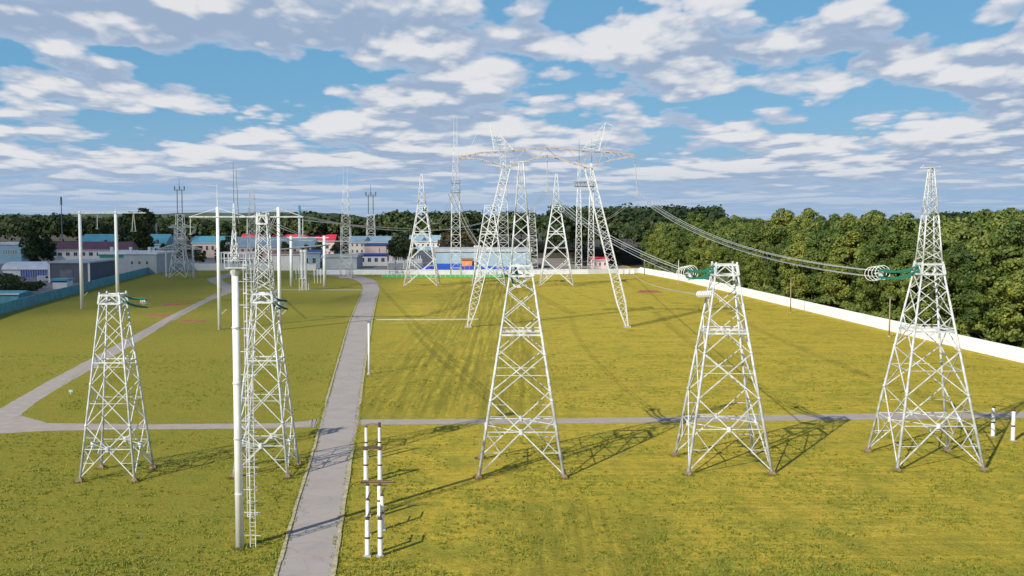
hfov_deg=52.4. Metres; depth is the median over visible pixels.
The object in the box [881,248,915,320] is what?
forest tree
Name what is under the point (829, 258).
forest tree
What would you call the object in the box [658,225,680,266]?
forest tree
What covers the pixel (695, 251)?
forest tree
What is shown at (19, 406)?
path
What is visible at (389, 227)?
power line
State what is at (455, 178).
suspension insulator
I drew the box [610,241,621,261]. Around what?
tree
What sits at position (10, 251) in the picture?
building
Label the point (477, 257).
lattice tower
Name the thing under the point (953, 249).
forest tree
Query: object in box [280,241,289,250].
tree
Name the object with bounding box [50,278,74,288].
building
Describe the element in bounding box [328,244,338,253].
tree
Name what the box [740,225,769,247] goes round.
forest tree
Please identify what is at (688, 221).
forest tree
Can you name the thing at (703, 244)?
forest tree
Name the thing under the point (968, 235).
forest tree
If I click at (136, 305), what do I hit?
tension insulator
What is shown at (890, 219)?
forest tree
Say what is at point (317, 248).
tree
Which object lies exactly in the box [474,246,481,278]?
bus support
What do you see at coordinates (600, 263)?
building
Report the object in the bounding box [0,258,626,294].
yard
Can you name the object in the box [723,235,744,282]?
forest tree
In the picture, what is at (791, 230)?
forest tree
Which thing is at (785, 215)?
forest tree
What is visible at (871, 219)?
forest tree
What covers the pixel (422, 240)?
building
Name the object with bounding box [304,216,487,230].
power line
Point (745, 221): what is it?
forest tree
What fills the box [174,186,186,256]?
antenna mast
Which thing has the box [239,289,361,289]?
path
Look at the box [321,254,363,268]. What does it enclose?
building
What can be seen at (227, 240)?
tree
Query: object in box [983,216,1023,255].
forest tree
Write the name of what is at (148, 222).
tree
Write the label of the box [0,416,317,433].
path
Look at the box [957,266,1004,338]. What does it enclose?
forest tree
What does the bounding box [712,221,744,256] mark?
forest tree
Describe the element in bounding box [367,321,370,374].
post
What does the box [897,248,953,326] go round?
forest tree
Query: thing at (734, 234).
forest tree
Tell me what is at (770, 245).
forest tree
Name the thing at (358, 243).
building
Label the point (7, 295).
building
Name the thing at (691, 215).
forest tree
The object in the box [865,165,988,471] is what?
lattice tower
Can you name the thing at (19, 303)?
boundary wall
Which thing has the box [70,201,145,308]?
pole portal
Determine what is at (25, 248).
tree
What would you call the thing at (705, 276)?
tension insulator
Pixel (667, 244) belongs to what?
forest tree
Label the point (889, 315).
post
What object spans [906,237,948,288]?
forest tree
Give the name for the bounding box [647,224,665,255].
forest tree
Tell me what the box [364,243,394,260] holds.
building
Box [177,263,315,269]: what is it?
boundary wall
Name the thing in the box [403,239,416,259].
tree
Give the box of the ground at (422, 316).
[0,220,1023,575]
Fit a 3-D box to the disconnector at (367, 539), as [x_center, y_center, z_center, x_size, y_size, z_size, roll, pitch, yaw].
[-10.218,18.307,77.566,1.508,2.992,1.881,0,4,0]
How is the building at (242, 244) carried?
on the yard at (555, 263)
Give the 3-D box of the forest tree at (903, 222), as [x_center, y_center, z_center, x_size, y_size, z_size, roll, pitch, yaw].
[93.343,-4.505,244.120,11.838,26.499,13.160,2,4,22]
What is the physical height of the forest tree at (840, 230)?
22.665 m
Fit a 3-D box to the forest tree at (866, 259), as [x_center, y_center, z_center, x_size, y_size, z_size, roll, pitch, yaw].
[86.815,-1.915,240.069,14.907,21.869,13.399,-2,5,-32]
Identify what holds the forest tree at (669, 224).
on the forest floor at (978, 337)
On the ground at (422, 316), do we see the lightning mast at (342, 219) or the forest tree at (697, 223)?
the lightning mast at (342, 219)
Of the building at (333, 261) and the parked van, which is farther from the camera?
the building at (333, 261)
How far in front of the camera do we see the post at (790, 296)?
273.35 m
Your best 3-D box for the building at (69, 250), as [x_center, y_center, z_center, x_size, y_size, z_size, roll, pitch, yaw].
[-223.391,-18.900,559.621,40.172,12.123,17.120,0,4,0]
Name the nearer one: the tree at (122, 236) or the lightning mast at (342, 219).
the lightning mast at (342, 219)
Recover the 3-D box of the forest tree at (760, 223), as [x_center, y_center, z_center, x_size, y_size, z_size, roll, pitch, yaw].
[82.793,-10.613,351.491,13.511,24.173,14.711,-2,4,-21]
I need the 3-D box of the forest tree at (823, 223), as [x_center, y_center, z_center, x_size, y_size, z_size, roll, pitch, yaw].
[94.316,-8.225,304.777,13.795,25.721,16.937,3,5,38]
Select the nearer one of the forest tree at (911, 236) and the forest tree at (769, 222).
the forest tree at (911, 236)
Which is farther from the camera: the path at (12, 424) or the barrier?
the barrier
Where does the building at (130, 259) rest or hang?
on the yard at (555, 263)
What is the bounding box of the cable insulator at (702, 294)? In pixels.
[696,290,714,297]
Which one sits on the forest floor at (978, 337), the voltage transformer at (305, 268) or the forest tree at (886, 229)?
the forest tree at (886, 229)
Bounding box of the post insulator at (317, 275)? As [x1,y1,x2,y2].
[313,269,320,282]
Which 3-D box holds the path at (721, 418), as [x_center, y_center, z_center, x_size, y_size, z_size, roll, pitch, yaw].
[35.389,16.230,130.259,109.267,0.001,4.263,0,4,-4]
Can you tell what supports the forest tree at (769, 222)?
on the forest floor at (978, 337)
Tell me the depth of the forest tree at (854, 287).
252.10 m
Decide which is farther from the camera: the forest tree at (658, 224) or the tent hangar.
the forest tree at (658, 224)
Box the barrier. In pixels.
[382,275,507,276]
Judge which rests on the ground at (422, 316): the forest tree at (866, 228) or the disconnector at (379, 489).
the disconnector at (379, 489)
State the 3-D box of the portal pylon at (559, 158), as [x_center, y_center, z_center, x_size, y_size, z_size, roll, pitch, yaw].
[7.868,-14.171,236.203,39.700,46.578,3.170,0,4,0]
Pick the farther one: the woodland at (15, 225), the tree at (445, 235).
the woodland at (15, 225)
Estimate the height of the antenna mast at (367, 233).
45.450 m
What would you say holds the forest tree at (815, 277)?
on the forest floor at (978, 337)
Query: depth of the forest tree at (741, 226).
362.95 m
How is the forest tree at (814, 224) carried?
on the forest floor at (978, 337)
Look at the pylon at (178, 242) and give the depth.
427.10 m
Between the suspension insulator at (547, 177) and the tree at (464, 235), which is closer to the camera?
the suspension insulator at (547, 177)
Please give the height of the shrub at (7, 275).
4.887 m
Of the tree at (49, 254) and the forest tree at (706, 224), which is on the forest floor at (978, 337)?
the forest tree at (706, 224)
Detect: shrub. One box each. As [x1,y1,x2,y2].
[0,273,19,285]
[0,276,26,284]
[0,283,26,289]
[12,282,34,290]
[22,281,40,290]
[30,281,46,286]
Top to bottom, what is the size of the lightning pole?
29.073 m
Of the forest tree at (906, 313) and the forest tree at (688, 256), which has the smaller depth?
the forest tree at (906, 313)
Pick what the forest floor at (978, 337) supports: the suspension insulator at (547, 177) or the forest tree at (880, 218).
the forest tree at (880, 218)
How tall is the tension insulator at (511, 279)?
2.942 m
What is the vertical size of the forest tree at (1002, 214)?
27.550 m
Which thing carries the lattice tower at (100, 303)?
on the ground at (422, 316)
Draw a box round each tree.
[18,231,38,260]
[26,232,46,261]
[37,236,56,260]
[118,211,150,241]
[126,207,155,249]
[158,243,168,249]
[194,246,206,262]
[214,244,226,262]
[220,236,235,259]
[252,247,262,259]
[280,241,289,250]
[310,242,322,249]
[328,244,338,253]
[386,232,409,259]
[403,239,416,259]
[437,228,458,246]
[457,230,478,246]
[475,235,496,246]
[521,239,536,257]
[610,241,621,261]
[637,230,653,264]
[644,240,653,266]
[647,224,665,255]
[649,222,667,247]
[649,231,662,265]
[649,239,657,268]
[654,230,666,262]
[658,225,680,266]
[660,223,673,233]
[660,229,683,270]
[666,218,694,237]
[669,235,688,272]
[672,229,690,273]
[683,232,699,267]
[684,213,712,246]
[684,241,701,275]
[686,211,700,220]
[689,232,715,269]
[691,218,716,240]
[698,219,723,259]
[698,238,710,273]
[699,239,712,274]
[704,240,713,278]
[709,232,730,282]
[710,225,725,243]
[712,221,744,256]
[713,232,726,272]
[718,216,733,225]
[718,228,743,278]
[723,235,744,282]
[732,218,755,223]
[734,241,756,287]
[736,223,747,233]
[736,229,766,280]
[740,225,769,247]
[742,221,764,240]
[744,242,765,287]
[757,227,791,285]
[758,253,772,286]
[764,208,798,242]
[765,220,776,225]
[765,242,792,293]
[773,225,814,273]
[775,245,796,291]
[778,232,805,294]
[789,232,822,302]
[793,214,811,223]
[797,233,837,304]
[799,208,824,224]
[799,220,829,295]
[799,226,813,235]
[801,230,839,293]
[810,242,833,306]
[812,217,825,221]
[814,216,841,232]
[819,242,854,304]
[822,227,846,308]
[823,230,866,301]
[828,213,846,220]
[829,218,863,232]
[839,213,856,219]
[840,221,876,284]
[846,255,875,307]
[854,238,890,310]
[857,232,910,310]
[859,212,882,226]
[861,210,885,217]
[861,222,911,290]
[862,226,888,239]
[873,213,890,225]
[880,230,932,300]
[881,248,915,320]
[882,214,908,226]
[887,212,924,274]
[896,257,939,323]
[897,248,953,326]
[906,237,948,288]
[921,235,957,330]
[923,212,955,230]
[929,244,971,317]
[932,251,983,325]
[937,225,977,240]
[941,221,963,232]
[946,241,978,303]
[953,228,979,244]
[953,235,1005,313]
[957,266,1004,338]
[963,209,993,230]
[968,221,1005,241]
[972,219,1023,344]
[979,207,1023,237]
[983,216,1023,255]
[989,257,1023,337]
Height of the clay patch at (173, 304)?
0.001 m
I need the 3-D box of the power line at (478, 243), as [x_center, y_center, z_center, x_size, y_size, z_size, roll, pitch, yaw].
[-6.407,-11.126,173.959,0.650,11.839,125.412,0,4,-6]
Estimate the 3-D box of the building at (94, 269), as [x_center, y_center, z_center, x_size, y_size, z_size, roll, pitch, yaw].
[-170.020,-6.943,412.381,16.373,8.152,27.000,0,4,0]
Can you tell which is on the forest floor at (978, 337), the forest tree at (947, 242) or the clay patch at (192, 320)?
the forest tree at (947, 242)
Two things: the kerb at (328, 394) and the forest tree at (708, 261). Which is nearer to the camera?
the kerb at (328, 394)
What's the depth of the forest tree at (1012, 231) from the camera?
189.65 m
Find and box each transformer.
[299,250,308,290]
[387,261,395,268]
[395,260,404,268]
[405,256,413,268]
[414,255,422,268]
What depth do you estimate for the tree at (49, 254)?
523.37 m
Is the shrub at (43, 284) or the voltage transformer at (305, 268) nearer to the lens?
the voltage transformer at (305, 268)
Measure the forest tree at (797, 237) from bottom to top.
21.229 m
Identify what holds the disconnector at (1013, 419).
on the ground at (422, 316)
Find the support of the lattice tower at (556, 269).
on the ground at (422, 316)
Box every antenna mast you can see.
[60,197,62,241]
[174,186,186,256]
[365,185,375,235]
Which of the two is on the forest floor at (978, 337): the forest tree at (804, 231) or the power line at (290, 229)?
the forest tree at (804, 231)
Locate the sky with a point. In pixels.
(754, 109)
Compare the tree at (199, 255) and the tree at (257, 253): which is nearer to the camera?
the tree at (199, 255)
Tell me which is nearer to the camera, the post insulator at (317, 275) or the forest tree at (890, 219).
the forest tree at (890, 219)
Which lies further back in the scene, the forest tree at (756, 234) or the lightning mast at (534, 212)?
the lightning mast at (534, 212)
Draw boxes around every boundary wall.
[0,267,148,314]
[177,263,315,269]
[318,268,639,274]
[640,267,1023,362]
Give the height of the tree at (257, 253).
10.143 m
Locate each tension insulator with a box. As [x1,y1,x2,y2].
[122,295,149,307]
[269,296,287,309]
[510,267,525,287]
[677,265,718,280]
[865,265,920,280]
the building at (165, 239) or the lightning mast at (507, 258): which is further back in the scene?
the building at (165, 239)
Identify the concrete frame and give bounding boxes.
[220,252,256,262]
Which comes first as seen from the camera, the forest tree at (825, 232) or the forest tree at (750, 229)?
the forest tree at (825, 232)
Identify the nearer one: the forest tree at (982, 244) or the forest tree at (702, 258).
the forest tree at (982, 244)
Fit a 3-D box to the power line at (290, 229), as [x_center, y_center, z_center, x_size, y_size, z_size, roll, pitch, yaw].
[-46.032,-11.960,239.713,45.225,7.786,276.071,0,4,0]
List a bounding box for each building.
[0,242,34,263]
[0,290,33,302]
[47,259,114,282]
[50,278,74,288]
[54,242,138,260]
[82,234,175,249]
[98,247,177,273]
[191,236,237,257]
[229,237,318,258]
[241,234,338,253]
[269,251,300,262]
[300,250,322,267]
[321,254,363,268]
[347,236,391,253]
[358,253,388,265]
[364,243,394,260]
[409,235,442,257]
[414,248,432,261]
[433,247,531,268]
[461,258,473,265]
[590,257,608,268]
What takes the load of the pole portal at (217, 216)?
on the ground at (422, 316)
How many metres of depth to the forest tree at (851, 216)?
353.42 m
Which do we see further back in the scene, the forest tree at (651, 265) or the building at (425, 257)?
the building at (425, 257)
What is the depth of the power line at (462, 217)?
283.53 m
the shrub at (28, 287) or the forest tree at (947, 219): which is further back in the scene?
the shrub at (28, 287)
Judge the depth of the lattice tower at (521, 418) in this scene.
101.36 m
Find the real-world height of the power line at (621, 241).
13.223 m
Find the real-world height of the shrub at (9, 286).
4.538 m
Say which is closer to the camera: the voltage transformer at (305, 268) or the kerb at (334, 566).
the kerb at (334, 566)
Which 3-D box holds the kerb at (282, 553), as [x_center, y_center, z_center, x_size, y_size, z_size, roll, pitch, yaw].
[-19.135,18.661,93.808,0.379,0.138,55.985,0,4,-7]
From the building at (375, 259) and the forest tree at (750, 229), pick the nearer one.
the forest tree at (750, 229)
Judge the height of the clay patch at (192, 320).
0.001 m
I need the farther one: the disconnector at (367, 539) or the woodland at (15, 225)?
the woodland at (15, 225)
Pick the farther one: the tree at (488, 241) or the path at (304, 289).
the tree at (488, 241)
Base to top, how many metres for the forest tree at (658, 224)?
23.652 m
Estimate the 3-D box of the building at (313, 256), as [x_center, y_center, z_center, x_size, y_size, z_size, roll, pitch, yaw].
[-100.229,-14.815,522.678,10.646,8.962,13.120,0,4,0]
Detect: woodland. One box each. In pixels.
[0,209,546,240]
[540,202,728,251]
[769,213,1008,228]
[930,209,1023,222]
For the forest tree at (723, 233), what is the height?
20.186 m
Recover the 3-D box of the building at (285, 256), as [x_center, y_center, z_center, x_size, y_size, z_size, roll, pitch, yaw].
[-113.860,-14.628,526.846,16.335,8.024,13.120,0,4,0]
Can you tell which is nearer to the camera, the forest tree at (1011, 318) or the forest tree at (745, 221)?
the forest tree at (1011, 318)
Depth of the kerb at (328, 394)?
179.50 m
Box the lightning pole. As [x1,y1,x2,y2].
[224,173,260,548]
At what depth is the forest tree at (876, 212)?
332.79 m
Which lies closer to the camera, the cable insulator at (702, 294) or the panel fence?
the cable insulator at (702, 294)
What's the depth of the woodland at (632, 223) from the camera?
530.16 m
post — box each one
[165,250,167,276]
[192,250,194,277]
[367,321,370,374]
[789,278,791,312]
[888,297,891,336]
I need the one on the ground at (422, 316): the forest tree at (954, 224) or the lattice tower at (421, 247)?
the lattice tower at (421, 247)
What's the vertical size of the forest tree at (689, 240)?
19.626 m
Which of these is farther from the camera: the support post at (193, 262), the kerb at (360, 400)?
the support post at (193, 262)
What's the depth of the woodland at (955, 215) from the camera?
1078.42 m
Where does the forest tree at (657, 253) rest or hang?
on the forest floor at (978, 337)
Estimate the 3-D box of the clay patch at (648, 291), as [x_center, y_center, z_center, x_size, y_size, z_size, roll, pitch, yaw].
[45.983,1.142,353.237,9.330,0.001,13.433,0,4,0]
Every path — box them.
[0,273,231,416]
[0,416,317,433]
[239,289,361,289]
[357,412,1023,424]
[376,319,477,319]
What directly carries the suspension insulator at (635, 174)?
hanging from the portal pylon at (559, 158)
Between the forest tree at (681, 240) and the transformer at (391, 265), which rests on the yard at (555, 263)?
the transformer at (391, 265)
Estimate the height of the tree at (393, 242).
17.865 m
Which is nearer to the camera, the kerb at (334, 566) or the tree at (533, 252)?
the kerb at (334, 566)
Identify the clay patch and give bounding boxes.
[145,314,169,316]
[162,302,191,305]
[179,319,205,321]
[636,290,662,292]
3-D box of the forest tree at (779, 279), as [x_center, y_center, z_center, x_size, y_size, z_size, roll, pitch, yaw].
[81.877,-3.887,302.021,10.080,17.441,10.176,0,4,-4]
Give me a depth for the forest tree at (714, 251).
363.00 m
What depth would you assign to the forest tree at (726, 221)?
405.93 m
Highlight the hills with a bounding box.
[2,212,765,234]
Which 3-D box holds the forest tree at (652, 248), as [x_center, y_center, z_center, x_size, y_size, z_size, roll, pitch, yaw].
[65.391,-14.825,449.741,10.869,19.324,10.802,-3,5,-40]
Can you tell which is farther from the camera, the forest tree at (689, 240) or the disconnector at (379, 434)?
the forest tree at (689, 240)
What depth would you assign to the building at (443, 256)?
508.60 m
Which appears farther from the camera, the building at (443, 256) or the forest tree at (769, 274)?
the building at (443, 256)
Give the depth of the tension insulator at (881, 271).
111.59 m
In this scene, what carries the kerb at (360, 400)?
on the road
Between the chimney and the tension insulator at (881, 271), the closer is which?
the tension insulator at (881, 271)
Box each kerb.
[274,431,319,575]
[325,295,360,403]
[331,448,353,575]
[359,295,377,403]
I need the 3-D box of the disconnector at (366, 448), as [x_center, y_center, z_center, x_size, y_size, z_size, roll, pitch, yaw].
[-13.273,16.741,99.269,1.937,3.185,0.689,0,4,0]
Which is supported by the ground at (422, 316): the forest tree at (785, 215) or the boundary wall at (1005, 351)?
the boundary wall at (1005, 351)
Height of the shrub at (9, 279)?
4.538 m
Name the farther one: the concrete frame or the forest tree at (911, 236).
the concrete frame
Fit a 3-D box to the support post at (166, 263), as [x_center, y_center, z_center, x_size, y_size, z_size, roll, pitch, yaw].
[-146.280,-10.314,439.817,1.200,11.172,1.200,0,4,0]
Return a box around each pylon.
[157,224,202,278]
[459,122,634,327]
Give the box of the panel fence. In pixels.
[419,266,508,269]
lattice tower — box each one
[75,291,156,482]
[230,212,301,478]
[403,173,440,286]
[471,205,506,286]
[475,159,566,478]
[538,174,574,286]
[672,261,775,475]
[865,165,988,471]
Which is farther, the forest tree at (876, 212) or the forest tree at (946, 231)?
the forest tree at (876, 212)
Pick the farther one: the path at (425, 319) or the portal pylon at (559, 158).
the path at (425, 319)
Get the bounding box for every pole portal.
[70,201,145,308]
[189,196,303,329]
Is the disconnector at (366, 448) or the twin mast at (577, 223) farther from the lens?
the twin mast at (577, 223)
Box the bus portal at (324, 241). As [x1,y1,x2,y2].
[262,236,351,286]
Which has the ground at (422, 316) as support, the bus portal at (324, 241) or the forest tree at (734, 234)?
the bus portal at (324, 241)
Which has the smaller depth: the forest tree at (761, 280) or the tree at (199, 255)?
the forest tree at (761, 280)
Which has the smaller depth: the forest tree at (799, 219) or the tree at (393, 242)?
the forest tree at (799, 219)
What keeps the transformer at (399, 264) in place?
on the yard at (555, 263)
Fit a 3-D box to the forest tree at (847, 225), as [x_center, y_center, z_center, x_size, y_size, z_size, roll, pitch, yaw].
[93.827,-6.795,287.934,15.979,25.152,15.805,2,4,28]
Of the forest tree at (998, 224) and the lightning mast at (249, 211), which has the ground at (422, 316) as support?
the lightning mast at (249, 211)
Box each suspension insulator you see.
[450,158,459,194]
[544,156,549,191]
[634,157,639,194]
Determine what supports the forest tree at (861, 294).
on the forest floor at (978, 337)
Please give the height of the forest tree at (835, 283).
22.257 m
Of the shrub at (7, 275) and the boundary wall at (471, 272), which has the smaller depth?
the shrub at (7, 275)
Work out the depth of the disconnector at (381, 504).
83.24 m
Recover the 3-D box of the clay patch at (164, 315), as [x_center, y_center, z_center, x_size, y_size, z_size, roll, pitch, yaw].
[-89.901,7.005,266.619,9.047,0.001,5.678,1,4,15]
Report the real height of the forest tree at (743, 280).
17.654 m
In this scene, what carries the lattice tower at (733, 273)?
on the ground at (422, 316)
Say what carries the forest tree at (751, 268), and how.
on the forest floor at (978, 337)
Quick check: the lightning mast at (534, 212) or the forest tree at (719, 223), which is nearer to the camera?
the forest tree at (719, 223)
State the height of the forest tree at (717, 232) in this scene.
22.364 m
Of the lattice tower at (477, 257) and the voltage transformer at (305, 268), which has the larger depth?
the lattice tower at (477, 257)
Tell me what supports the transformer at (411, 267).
on the yard at (555, 263)
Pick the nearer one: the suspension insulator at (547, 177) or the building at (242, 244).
the suspension insulator at (547, 177)
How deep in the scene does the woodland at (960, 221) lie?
440.34 m
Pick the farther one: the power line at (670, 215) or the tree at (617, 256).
the tree at (617, 256)
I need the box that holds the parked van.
[37,276,47,281]
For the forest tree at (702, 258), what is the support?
on the forest floor at (978, 337)
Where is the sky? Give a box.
[0,0,1023,219]
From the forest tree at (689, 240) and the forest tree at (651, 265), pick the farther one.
the forest tree at (651, 265)
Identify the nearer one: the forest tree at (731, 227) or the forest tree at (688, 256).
the forest tree at (731, 227)
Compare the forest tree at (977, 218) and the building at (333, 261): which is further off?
the building at (333, 261)
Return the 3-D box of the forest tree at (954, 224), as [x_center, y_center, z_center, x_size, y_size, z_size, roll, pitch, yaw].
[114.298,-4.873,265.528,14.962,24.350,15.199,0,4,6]
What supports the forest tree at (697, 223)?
on the forest floor at (978, 337)
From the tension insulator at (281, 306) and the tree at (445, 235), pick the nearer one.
the tension insulator at (281, 306)
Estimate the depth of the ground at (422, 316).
121.26 m
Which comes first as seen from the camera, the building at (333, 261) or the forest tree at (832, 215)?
the forest tree at (832, 215)
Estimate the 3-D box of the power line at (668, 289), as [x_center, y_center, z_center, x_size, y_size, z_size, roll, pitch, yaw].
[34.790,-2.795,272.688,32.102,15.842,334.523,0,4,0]
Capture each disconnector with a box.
[360,480,395,516]
[362,446,382,479]
[363,422,382,457]
[363,510,384,556]
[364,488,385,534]
[990,405,1015,440]
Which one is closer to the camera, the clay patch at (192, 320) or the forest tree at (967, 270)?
the forest tree at (967, 270)
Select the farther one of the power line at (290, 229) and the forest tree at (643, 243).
the forest tree at (643, 243)
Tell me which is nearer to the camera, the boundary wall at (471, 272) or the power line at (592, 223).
the power line at (592, 223)
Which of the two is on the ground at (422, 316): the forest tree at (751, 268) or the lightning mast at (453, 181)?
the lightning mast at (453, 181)
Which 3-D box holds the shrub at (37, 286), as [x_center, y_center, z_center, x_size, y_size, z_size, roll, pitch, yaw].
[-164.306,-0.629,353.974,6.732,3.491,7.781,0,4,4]
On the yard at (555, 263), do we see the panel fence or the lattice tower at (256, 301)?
the panel fence
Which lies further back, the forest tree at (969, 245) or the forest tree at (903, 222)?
the forest tree at (903, 222)
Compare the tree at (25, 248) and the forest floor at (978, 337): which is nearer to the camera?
the forest floor at (978, 337)
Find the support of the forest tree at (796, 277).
on the forest floor at (978, 337)
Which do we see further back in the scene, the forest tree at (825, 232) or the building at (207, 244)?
the building at (207, 244)
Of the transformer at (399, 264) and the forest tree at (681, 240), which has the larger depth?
the transformer at (399, 264)
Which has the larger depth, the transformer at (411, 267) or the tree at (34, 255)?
the tree at (34, 255)
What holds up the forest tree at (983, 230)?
on the forest floor at (978, 337)
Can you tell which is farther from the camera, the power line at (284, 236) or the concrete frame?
the concrete frame
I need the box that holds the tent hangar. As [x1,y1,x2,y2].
[1,262,47,276]
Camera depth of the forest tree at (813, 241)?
278.92 m
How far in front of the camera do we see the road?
105.91 m
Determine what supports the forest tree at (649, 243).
on the forest floor at (978, 337)
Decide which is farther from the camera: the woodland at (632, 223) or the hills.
the hills
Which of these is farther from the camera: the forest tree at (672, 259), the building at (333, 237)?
the building at (333, 237)
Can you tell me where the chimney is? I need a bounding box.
[298,206,300,236]
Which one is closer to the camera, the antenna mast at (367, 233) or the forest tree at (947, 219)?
the forest tree at (947, 219)
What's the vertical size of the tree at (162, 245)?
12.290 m
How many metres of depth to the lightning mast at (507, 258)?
449.22 m
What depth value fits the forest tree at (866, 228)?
263.91 m
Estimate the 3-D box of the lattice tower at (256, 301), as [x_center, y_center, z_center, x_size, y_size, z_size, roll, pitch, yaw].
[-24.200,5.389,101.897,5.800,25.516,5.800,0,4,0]
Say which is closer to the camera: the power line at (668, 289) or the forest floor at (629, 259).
the power line at (668, 289)
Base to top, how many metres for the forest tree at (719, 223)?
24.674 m
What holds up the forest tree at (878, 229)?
on the forest floor at (978, 337)
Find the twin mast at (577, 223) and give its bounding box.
[574,140,594,268]
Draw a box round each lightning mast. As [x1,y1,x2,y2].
[247,172,259,279]
[339,177,352,277]
[450,137,461,274]
[496,142,508,274]
[526,206,537,269]
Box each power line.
[264,225,303,240]
[271,221,319,239]
[302,220,511,229]
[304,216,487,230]
[448,194,476,244]
[452,195,520,278]
[551,195,688,276]
[561,205,627,223]
[633,274,695,294]
[639,195,877,276]
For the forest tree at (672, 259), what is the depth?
423.51 m
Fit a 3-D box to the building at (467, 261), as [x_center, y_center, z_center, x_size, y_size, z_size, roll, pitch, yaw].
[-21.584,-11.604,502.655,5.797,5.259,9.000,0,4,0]
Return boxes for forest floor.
[0,221,766,267]
[744,287,1017,346]
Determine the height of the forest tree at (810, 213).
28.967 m
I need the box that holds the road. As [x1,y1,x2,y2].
[278,272,378,575]

